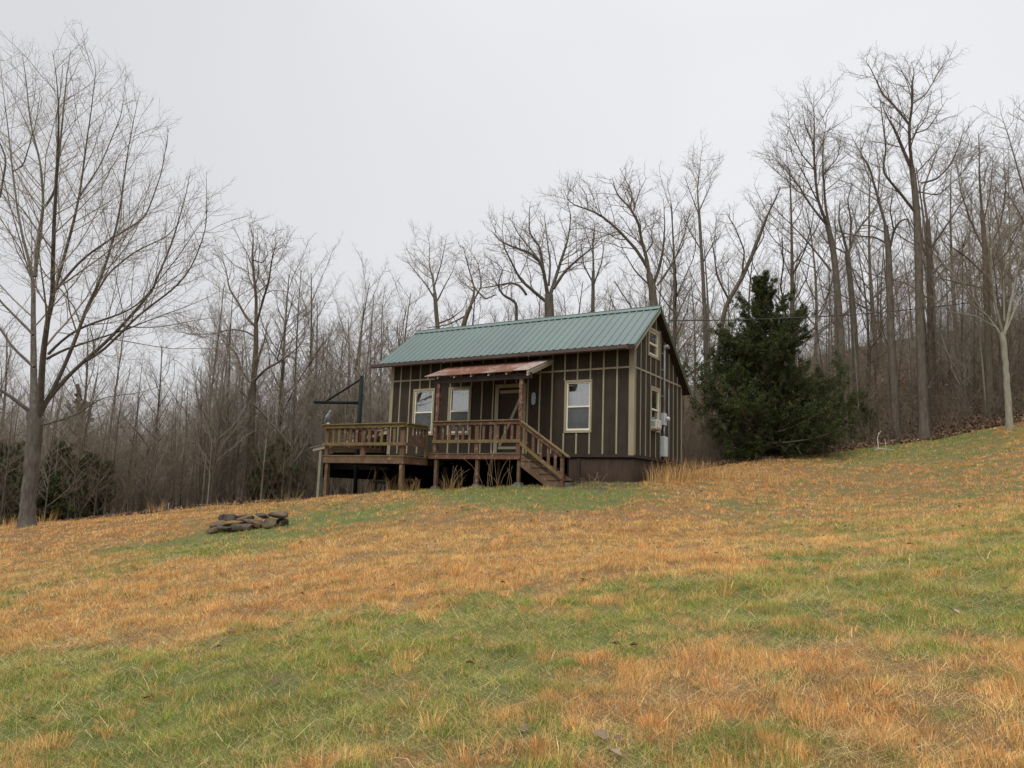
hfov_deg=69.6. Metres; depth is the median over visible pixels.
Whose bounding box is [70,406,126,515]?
sapling
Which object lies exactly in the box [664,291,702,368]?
bare tree
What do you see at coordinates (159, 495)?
leafless brush
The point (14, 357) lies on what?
bare tree
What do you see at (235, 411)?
sapling
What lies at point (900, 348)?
sapling
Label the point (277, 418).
sapling
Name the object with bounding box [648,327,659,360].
window
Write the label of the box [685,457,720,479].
dry grass clump
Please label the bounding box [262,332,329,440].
bare tree
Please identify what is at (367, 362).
sapling
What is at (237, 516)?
stone
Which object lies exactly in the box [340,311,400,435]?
sapling
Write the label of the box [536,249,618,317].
bare tree
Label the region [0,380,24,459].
sapling
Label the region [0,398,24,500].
sapling
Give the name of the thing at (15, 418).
bare tree
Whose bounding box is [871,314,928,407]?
sapling
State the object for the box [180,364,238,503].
sapling
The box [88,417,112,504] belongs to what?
sapling
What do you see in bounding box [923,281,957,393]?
sapling
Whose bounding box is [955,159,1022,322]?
bare tree
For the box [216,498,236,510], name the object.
dry grass clump
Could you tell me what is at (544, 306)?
sapling
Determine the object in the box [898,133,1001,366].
bare tree
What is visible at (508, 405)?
door
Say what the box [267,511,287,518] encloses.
stone
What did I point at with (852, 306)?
bare tree
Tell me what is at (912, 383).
sapling
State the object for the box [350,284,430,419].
bare tree
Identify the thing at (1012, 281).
bare tree
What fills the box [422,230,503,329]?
bare tree
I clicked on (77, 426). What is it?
sapling
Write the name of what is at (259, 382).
bare tree
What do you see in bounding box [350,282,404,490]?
sapling
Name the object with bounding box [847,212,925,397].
bare tree
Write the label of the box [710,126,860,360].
bare tree
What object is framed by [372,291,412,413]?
bare tree
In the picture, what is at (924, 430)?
bare tree
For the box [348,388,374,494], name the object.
sapling
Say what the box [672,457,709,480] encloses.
dry grass clump
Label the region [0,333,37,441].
sapling
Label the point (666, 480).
dry grass clump
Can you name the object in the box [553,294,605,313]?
bare tree
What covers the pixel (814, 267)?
bare tree
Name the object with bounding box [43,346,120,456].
bare tree
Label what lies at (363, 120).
sky
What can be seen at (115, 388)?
sapling
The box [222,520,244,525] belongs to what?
stone
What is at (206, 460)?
sapling
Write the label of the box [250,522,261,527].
stone
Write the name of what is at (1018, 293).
sapling
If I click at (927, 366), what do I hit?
sapling
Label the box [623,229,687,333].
bare tree
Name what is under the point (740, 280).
bare tree
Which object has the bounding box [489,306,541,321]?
bare tree
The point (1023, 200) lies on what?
bare tree
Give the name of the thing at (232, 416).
sapling
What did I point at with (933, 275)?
bare tree
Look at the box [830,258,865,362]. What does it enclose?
bare tree
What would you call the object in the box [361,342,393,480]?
sapling
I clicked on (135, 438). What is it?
sapling
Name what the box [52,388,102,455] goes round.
sapling
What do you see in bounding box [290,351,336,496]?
sapling
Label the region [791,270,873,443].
sapling
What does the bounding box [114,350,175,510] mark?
sapling
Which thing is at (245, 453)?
sapling
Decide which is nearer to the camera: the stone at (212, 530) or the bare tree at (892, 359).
the stone at (212, 530)
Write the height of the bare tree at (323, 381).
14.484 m
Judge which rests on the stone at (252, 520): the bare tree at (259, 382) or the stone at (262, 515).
the stone at (262, 515)
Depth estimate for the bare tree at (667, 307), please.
44.99 m
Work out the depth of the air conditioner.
21.08 m
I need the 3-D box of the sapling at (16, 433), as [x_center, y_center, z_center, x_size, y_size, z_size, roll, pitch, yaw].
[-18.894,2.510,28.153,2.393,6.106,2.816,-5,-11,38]
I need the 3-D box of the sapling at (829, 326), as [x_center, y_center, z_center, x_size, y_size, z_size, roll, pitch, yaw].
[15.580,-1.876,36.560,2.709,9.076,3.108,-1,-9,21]
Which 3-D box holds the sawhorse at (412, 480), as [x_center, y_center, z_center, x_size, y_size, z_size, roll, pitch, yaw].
[-3.250,3.279,23.301,0.433,0.557,0.800,-3,-10,31]
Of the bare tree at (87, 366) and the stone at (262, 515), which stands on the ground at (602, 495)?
the bare tree at (87, 366)
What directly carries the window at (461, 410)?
in the cabin
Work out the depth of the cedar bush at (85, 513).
28.45 m
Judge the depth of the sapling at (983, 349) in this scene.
34.72 m
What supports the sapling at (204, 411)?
on the ground at (602, 495)
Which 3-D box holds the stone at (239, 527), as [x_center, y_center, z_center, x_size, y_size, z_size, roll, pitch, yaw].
[-6.038,3.218,16.467,0.540,0.207,0.376,1,-8,-9]
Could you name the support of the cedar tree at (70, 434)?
on the ground at (602, 495)
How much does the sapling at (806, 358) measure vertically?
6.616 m
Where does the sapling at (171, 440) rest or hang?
on the ground at (602, 495)
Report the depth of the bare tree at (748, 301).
51.33 m
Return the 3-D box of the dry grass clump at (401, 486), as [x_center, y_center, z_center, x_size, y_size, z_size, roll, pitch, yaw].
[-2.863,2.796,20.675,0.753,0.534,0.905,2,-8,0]
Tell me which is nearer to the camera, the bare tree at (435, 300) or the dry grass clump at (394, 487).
the dry grass clump at (394, 487)
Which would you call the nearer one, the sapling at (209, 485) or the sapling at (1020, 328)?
the sapling at (209, 485)
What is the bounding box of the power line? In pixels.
[668,294,1020,320]
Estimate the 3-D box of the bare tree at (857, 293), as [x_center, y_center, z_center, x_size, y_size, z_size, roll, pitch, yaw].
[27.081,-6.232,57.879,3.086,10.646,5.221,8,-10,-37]
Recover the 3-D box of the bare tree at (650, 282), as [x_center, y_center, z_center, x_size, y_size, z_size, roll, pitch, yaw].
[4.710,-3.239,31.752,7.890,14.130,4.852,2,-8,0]
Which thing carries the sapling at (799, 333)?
on the ground at (602, 495)
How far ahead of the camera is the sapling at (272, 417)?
33.48 m
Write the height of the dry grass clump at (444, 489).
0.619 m
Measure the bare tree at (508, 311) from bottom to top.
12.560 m
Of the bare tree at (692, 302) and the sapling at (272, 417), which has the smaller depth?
the sapling at (272, 417)
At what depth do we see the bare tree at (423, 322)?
40.76 m
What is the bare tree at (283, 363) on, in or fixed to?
on the ground at (602, 495)
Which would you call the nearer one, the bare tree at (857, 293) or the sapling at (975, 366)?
the sapling at (975, 366)
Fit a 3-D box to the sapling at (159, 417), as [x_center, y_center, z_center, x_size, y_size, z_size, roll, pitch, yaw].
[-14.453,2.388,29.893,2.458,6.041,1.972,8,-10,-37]
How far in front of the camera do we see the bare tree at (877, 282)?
61.66 m
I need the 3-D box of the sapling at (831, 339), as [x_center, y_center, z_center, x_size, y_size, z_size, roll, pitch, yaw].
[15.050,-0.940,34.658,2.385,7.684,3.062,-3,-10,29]
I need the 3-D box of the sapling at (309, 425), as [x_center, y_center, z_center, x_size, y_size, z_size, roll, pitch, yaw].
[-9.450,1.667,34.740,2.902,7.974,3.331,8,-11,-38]
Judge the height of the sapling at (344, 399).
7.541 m
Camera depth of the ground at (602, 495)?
6.09 m
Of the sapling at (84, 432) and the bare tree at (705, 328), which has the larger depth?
the bare tree at (705, 328)
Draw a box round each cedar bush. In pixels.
[0,438,66,523]
[9,439,103,520]
[57,450,115,518]
[244,433,307,499]
[827,390,881,436]
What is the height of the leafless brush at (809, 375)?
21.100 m
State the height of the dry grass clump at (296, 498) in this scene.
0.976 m
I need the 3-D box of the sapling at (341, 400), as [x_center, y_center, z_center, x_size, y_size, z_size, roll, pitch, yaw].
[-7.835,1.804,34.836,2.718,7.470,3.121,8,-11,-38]
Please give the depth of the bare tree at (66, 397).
41.86 m
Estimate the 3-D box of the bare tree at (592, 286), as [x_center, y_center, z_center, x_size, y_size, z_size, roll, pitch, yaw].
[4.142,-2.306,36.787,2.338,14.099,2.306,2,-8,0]
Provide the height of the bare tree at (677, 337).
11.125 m
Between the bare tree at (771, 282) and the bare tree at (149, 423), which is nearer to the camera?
the bare tree at (771, 282)
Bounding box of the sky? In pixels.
[0,0,1023,437]
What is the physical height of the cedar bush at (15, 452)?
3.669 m
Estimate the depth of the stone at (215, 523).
16.55 m
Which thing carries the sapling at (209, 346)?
on the ground at (602, 495)
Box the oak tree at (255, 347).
[154,208,341,499]
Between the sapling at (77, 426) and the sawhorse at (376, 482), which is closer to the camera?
the sawhorse at (376, 482)
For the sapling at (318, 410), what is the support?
on the ground at (602, 495)
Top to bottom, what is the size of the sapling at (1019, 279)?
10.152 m
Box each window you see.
[412,388,434,435]
[447,386,471,434]
[564,379,592,432]
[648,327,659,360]
[650,385,660,432]
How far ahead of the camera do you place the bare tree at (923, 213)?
42.23 m
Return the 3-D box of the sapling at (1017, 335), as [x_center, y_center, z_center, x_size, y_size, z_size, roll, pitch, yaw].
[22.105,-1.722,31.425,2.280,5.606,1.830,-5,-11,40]
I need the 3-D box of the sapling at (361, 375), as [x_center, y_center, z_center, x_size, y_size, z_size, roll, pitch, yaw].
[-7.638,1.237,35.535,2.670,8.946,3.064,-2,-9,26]
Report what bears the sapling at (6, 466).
on the ground at (602, 495)
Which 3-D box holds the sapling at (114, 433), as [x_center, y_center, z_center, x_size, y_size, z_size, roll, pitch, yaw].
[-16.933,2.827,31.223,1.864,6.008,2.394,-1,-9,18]
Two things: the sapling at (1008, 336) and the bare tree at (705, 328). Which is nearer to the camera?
the sapling at (1008, 336)
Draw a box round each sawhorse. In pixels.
[365,480,385,492]
[404,478,418,490]
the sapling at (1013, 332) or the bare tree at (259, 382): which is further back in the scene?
the bare tree at (259, 382)
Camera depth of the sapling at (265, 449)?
31.88 m
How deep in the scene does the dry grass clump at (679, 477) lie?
21.01 m
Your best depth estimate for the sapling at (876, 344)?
36.50 m
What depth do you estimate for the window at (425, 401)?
23.92 m
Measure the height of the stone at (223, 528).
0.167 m
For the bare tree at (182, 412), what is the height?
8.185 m
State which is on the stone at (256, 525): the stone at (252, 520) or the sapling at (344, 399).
the stone at (252, 520)
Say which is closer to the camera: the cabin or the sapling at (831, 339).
the cabin
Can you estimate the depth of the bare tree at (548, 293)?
32.95 m
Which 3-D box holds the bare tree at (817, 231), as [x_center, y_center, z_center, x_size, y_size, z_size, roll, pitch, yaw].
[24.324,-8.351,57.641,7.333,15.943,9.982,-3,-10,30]
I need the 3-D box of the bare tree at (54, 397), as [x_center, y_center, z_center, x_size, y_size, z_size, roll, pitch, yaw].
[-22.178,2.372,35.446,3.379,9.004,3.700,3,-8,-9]
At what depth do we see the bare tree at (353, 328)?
49.12 m
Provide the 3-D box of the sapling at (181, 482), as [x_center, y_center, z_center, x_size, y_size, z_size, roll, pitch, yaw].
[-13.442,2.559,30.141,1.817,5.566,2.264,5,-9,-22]
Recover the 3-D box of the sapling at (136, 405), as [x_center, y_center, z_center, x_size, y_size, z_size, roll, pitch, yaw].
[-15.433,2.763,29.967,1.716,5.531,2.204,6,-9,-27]
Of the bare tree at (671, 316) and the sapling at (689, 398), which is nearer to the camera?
the sapling at (689, 398)
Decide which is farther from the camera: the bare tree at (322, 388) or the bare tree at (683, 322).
the bare tree at (322, 388)
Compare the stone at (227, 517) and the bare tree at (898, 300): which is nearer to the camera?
the stone at (227, 517)
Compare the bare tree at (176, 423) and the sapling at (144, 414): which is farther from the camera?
the bare tree at (176, 423)
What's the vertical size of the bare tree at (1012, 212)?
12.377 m
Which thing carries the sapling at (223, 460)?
on the ground at (602, 495)
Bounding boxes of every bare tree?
[0,20,258,528]
[0,295,152,458]
[0,306,96,441]
[0,384,53,460]
[1,336,77,456]
[7,364,84,444]
[16,349,84,449]
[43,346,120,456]
[48,400,94,453]
[65,386,101,449]
[102,320,193,502]
[139,399,163,461]
[157,374,204,493]
[163,401,191,464]
[172,291,269,503]
[185,311,291,438]
[188,341,257,499]
[213,295,292,500]
[217,317,276,483]
[230,233,349,436]
[231,331,281,500]
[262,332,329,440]
[266,271,388,493]
[270,231,364,490]
[286,338,355,489]
[297,245,399,487]
[299,292,383,436]
[321,279,390,493]
[322,279,393,420]
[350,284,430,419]
[352,264,442,403]
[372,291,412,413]
[401,221,468,328]
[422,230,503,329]
[441,260,498,326]
[457,173,613,319]
[483,297,516,321]
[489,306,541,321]
[492,285,529,320]
[507,259,568,318]
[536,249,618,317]
[538,155,708,305]
[540,262,579,316]
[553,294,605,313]
[576,202,618,311]
[591,161,717,377]
[598,262,629,309]
[605,256,707,367]
[616,283,646,309]
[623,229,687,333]
[623,254,702,375]
[638,250,717,386]
[642,234,700,369]
[657,281,694,356]
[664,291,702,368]
[666,241,721,429]
[667,211,775,395]
[678,127,733,449]
[681,244,774,430]
[698,208,779,333]
[701,179,785,459]
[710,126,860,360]
[711,282,743,349]
[729,252,787,341]
[743,234,847,367]
[750,70,871,442]
[777,165,873,366]
[786,183,866,373]
[799,163,934,413]
[806,132,938,373]
[817,106,923,437]
[826,209,912,401]
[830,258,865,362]
[837,43,992,438]
[839,240,876,333]
[844,228,925,353]
[846,222,914,366]
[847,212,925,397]
[855,130,1020,312]
[871,253,924,362]
[875,213,945,357]
[882,104,994,416]
[892,220,958,298]
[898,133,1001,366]
[901,195,967,351]
[916,165,1023,429]
[922,124,1023,416]
[923,172,1018,358]
[936,189,1012,330]
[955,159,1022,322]
[958,152,1023,344]
[961,210,1023,374]
[968,93,1023,222]
[972,201,1023,273]
[993,185,1023,267]
[993,225,1023,332]
[998,178,1023,265]
[1005,149,1023,262]
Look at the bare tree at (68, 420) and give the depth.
45.37 m
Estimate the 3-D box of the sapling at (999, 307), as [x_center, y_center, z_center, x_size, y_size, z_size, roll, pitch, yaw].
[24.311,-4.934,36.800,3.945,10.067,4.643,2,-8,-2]
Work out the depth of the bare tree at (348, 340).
35.65 m
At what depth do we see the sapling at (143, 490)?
30.50 m
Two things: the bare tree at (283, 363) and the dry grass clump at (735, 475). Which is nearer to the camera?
the dry grass clump at (735, 475)
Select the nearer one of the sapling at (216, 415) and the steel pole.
the steel pole
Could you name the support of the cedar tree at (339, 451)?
on the ground at (602, 495)
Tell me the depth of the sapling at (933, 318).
34.96 m
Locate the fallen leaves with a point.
(602, 733)
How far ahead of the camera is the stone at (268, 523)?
16.48 m
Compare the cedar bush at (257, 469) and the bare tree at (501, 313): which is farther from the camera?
the bare tree at (501, 313)
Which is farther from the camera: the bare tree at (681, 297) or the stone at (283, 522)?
the bare tree at (681, 297)
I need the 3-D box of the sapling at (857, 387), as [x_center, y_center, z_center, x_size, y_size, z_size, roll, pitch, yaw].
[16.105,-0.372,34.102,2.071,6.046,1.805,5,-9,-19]
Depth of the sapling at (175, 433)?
34.87 m
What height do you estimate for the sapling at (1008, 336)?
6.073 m
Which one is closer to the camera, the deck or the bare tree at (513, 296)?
the deck
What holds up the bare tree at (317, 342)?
on the ground at (602, 495)
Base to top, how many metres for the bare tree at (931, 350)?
16.801 m
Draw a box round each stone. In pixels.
[207,527,218,533]
[209,520,224,527]
[217,525,231,530]
[218,514,235,520]
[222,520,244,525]
[229,523,254,531]
[235,515,254,518]
[236,515,252,520]
[241,519,262,524]
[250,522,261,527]
[255,513,267,517]
[261,518,277,528]
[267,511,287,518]
[277,518,288,526]
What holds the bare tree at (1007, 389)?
on the ground at (602, 495)
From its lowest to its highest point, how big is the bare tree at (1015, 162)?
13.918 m
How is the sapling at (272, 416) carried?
on the ground at (602, 495)
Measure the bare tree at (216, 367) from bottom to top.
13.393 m
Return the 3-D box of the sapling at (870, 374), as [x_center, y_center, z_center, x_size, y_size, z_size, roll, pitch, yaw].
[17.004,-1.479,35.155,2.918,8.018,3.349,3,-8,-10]
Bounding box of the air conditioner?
[651,419,661,430]
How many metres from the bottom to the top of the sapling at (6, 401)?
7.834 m
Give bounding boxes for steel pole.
[314,376,363,494]
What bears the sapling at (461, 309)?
on the ground at (602, 495)
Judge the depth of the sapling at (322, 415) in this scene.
32.83 m
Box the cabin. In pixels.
[371,305,691,490]
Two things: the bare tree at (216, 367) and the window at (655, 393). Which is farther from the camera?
the bare tree at (216, 367)
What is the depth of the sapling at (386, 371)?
32.52 m
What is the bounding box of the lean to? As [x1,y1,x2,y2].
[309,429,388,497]
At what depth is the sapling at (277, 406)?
34.28 m
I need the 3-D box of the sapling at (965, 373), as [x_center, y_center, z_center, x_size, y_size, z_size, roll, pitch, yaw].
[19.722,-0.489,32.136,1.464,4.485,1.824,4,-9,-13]
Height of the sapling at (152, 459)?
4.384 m
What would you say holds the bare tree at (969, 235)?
on the ground at (602, 495)
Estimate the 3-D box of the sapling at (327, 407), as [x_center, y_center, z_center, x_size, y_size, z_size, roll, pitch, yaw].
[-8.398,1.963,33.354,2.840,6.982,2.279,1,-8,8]
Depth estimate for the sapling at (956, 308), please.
37.49 m
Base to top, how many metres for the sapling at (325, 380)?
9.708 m
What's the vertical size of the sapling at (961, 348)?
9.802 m
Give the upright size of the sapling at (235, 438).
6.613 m
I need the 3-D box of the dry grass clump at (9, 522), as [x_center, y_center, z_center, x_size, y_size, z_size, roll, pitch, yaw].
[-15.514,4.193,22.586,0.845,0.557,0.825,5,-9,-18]
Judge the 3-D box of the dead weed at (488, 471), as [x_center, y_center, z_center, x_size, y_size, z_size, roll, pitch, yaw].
[-0.963,2.324,20.123,0.944,1.114,0.178,2,-8,0]
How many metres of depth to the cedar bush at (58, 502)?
27.87 m
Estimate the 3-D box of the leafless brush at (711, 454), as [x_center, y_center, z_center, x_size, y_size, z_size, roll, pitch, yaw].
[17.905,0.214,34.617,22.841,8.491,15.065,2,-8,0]
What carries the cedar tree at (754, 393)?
on the ground at (602, 495)
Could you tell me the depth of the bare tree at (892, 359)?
33.19 m
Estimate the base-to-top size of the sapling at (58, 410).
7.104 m
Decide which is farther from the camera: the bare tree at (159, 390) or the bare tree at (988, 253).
the bare tree at (988, 253)
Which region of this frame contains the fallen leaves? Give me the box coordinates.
[0,477,1009,754]
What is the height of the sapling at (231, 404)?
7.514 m
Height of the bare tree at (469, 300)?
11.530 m
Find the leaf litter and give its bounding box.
[0,346,1023,526]
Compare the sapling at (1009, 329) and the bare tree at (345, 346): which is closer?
the sapling at (1009, 329)
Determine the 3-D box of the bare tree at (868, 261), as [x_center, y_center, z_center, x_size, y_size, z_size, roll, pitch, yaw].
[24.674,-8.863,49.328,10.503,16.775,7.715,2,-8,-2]
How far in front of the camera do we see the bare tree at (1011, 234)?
41.35 m
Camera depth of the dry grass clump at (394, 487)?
21.34 m
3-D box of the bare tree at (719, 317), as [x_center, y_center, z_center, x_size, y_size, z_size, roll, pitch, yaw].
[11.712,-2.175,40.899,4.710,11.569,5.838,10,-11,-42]
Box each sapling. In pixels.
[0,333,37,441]
[0,357,27,442]
[0,368,54,524]
[0,373,52,519]
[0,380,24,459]
[0,381,45,447]
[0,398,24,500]
[4,414,54,504]
[8,377,70,459]
[8,411,58,498]
[14,368,79,458]
[15,385,89,519]
[25,379,84,520]
[41,379,73,499]
[43,349,117,518]
[46,293,179,514]
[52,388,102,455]
[67,393,103,454]
[69,390,106,518]
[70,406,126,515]
[71,356,150,461]
[80,369,164,513]
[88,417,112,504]
[94,389,140,506]
[107,391,153,507]
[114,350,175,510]
[116,388,157,511]
[120,371,182,508]
[126,410,160,509]
[130,408,171,509]
[131,409,169,509]
[143,393,174,483]
[145,264,278,503]
[152,360,205,507]
[155,386,207,503]
[157,377,192,506]
[157,395,189,507]
[163,384,202,506]
[166,343,241,478]
[173,308,261,503]
[173,392,209,504]
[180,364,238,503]
[181,326,239,503]
[185,342,245,497]
[186,268,272,501]
[195,357,246,499]
[195,382,234,503]
[197,330,267,501]
[199,332,266,489]
[202,345,263,469]
[203,414,247,502]
[205,377,259,500]
[210,335,276,499]
[232,341,292,499]
[233,411,263,498]
[238,374,296,466]
[238,394,270,479]
[239,368,267,499]
[250,249,362,498]
[255,343,305,451]
[255,358,303,447]
[256,369,292,446]
[257,370,298,465]
[262,381,300,498]
[275,330,335,492]
[276,317,343,492]
[285,308,368,453]
[285,342,355,495]
[286,342,334,494]
[289,337,344,473]
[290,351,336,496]
[293,345,368,495]
[302,359,344,466]
[319,355,361,493]
[319,360,362,494]
[321,273,404,494]
[331,319,382,486]
[335,305,394,491]
[335,375,358,494]
[338,312,408,422]
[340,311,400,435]
[347,317,423,427]
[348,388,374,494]
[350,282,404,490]
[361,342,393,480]
[379,309,412,427]
[442,294,480,325]
[531,288,557,317]
[669,327,702,427]
[679,340,704,460]
[768,286,829,398]
[787,299,811,382]
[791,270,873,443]
[791,332,817,400]
[795,291,870,415]
[797,254,871,389]
[802,295,853,399]
[804,257,849,379]
[825,316,866,392]
[845,271,888,406]
[845,317,887,434]
[846,269,902,418]
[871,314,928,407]
[872,295,915,404]
[878,204,980,400]
[880,302,937,424]
[894,218,993,407]
[903,314,943,397]
[906,265,956,386]
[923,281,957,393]
[925,212,1000,413]
[933,249,1000,385]
[936,229,1017,411]
[939,254,1011,408]
[952,329,984,416]
[956,197,1021,340]
[963,225,1023,412]
[973,300,998,385]
[975,269,1023,383]
[975,283,1023,406]
[991,298,1023,369]
[995,275,1023,378]
[1000,194,1023,324]
[1002,291,1023,377]
[1004,243,1023,337]
[1007,283,1023,357]
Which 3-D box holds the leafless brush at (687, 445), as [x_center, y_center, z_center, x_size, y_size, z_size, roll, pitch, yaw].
[2.312,2.561,34.273,15.902,5.797,12.455,0,-8,10]
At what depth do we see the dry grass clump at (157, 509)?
25.56 m
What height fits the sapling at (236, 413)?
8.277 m
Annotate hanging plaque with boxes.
[531,392,535,404]
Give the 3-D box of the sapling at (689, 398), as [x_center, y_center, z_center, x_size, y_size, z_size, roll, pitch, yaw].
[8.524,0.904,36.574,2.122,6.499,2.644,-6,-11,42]
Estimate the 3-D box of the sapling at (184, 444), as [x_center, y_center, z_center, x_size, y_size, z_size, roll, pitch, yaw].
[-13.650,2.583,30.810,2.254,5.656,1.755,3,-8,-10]
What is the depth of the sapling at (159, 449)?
34.95 m
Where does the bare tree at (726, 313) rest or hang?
on the ground at (602, 495)
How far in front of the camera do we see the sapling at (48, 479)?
27.15 m
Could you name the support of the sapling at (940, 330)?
on the ground at (602, 495)
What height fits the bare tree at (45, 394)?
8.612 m
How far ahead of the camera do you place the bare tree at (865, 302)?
38.32 m
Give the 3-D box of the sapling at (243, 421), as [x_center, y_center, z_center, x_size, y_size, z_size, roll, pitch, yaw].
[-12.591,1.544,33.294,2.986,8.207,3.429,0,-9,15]
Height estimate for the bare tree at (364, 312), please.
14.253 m
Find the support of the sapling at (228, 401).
on the ground at (602, 495)
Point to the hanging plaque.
(533, 398)
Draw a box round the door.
[493,383,526,453]
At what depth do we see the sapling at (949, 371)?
34.97 m
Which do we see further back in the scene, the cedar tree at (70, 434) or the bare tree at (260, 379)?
the cedar tree at (70, 434)
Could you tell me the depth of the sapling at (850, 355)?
37.79 m
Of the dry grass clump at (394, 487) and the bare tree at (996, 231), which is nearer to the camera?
the dry grass clump at (394, 487)
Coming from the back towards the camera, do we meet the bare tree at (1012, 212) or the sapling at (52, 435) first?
the bare tree at (1012, 212)
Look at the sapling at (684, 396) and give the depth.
33.00 m
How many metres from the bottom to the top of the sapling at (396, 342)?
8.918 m
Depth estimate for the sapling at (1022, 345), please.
33.53 m
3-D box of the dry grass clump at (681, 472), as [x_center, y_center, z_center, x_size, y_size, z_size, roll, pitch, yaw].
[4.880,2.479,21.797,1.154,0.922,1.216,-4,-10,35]
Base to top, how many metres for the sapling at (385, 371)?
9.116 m
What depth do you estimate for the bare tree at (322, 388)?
50.65 m
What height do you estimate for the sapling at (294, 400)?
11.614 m
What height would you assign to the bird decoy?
0.450 m
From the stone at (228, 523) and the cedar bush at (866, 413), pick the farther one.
the cedar bush at (866, 413)
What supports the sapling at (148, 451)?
on the ground at (602, 495)
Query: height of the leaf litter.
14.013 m
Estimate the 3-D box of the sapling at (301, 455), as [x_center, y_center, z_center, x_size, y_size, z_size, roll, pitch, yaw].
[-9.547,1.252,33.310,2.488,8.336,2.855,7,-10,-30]
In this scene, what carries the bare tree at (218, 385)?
on the ground at (602, 495)
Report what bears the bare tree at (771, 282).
on the ground at (602, 495)
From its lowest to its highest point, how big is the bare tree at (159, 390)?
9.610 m
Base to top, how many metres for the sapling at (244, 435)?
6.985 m
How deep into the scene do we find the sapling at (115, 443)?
29.37 m
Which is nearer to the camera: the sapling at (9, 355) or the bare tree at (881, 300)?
the sapling at (9, 355)
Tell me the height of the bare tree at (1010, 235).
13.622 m
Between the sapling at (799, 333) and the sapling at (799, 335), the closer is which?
the sapling at (799, 333)
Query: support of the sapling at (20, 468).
on the ground at (602, 495)
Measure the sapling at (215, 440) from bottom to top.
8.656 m
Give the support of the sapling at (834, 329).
on the ground at (602, 495)
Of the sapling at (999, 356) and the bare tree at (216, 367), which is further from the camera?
the bare tree at (216, 367)
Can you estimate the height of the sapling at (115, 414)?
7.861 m
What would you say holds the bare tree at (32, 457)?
on the ground at (602, 495)
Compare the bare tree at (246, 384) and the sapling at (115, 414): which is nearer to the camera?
the sapling at (115, 414)
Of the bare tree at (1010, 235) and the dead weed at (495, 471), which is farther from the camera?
the bare tree at (1010, 235)
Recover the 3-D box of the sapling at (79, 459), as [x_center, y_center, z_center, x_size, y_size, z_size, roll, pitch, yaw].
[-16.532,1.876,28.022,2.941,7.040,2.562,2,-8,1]
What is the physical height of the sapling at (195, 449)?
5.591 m
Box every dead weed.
[464,452,493,486]
[484,456,507,487]
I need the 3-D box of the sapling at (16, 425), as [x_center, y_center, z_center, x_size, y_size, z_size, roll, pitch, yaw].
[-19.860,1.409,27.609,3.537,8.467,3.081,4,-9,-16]
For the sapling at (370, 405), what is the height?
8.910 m
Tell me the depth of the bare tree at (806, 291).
48.88 m
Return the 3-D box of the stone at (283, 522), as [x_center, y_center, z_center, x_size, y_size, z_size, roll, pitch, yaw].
[-5.195,3.147,16.685,0.253,0.227,0.219,9,-10,-19]
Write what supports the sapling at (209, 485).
on the ground at (602, 495)
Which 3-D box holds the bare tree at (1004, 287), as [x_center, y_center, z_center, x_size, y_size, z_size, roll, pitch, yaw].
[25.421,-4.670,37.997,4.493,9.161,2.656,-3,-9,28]
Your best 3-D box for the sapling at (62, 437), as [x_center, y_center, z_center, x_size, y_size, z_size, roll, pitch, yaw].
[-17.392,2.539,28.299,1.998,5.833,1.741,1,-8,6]
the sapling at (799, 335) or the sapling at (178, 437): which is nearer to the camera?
the sapling at (178, 437)
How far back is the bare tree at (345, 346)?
41.90 m
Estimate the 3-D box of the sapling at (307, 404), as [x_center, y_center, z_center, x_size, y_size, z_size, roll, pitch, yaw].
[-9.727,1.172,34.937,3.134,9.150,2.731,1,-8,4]
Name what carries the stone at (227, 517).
on the ground at (602, 495)
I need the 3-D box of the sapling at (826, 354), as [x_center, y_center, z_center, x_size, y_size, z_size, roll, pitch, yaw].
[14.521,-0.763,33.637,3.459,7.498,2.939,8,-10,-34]
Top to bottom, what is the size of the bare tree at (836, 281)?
17.239 m
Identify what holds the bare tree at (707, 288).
on the ground at (602, 495)
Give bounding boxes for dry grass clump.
[2,514,16,526]
[36,511,59,523]
[144,498,164,514]
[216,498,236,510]
[284,489,304,501]
[384,475,407,491]
[399,478,421,491]
[439,473,464,491]
[641,462,675,483]
[653,458,687,482]
[662,458,694,481]
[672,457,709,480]
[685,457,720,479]
[710,461,742,479]
[761,472,791,485]
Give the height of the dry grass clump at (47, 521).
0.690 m
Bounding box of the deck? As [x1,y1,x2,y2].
[322,419,580,496]
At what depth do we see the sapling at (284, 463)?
31.44 m
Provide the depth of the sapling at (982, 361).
32.20 m
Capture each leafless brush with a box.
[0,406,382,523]
[451,385,727,466]
[681,268,1023,453]
[683,326,1023,464]
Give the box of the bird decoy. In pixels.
[324,411,331,423]
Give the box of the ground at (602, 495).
[0,321,1023,767]
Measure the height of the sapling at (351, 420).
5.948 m
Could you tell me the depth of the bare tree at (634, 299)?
40.74 m
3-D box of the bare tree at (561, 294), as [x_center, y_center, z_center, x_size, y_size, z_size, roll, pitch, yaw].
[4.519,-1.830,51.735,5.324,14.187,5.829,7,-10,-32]
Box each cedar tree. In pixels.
[60,384,94,448]
[312,405,362,494]
[682,270,866,461]
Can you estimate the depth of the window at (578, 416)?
21.02 m
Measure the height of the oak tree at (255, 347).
13.949 m
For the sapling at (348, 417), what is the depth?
38.27 m
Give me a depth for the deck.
21.18 m
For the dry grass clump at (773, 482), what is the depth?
22.20 m
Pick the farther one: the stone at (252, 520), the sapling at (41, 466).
the sapling at (41, 466)
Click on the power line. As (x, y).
(826, 316)
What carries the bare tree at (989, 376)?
on the ground at (602, 495)
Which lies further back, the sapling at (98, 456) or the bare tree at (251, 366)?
the bare tree at (251, 366)

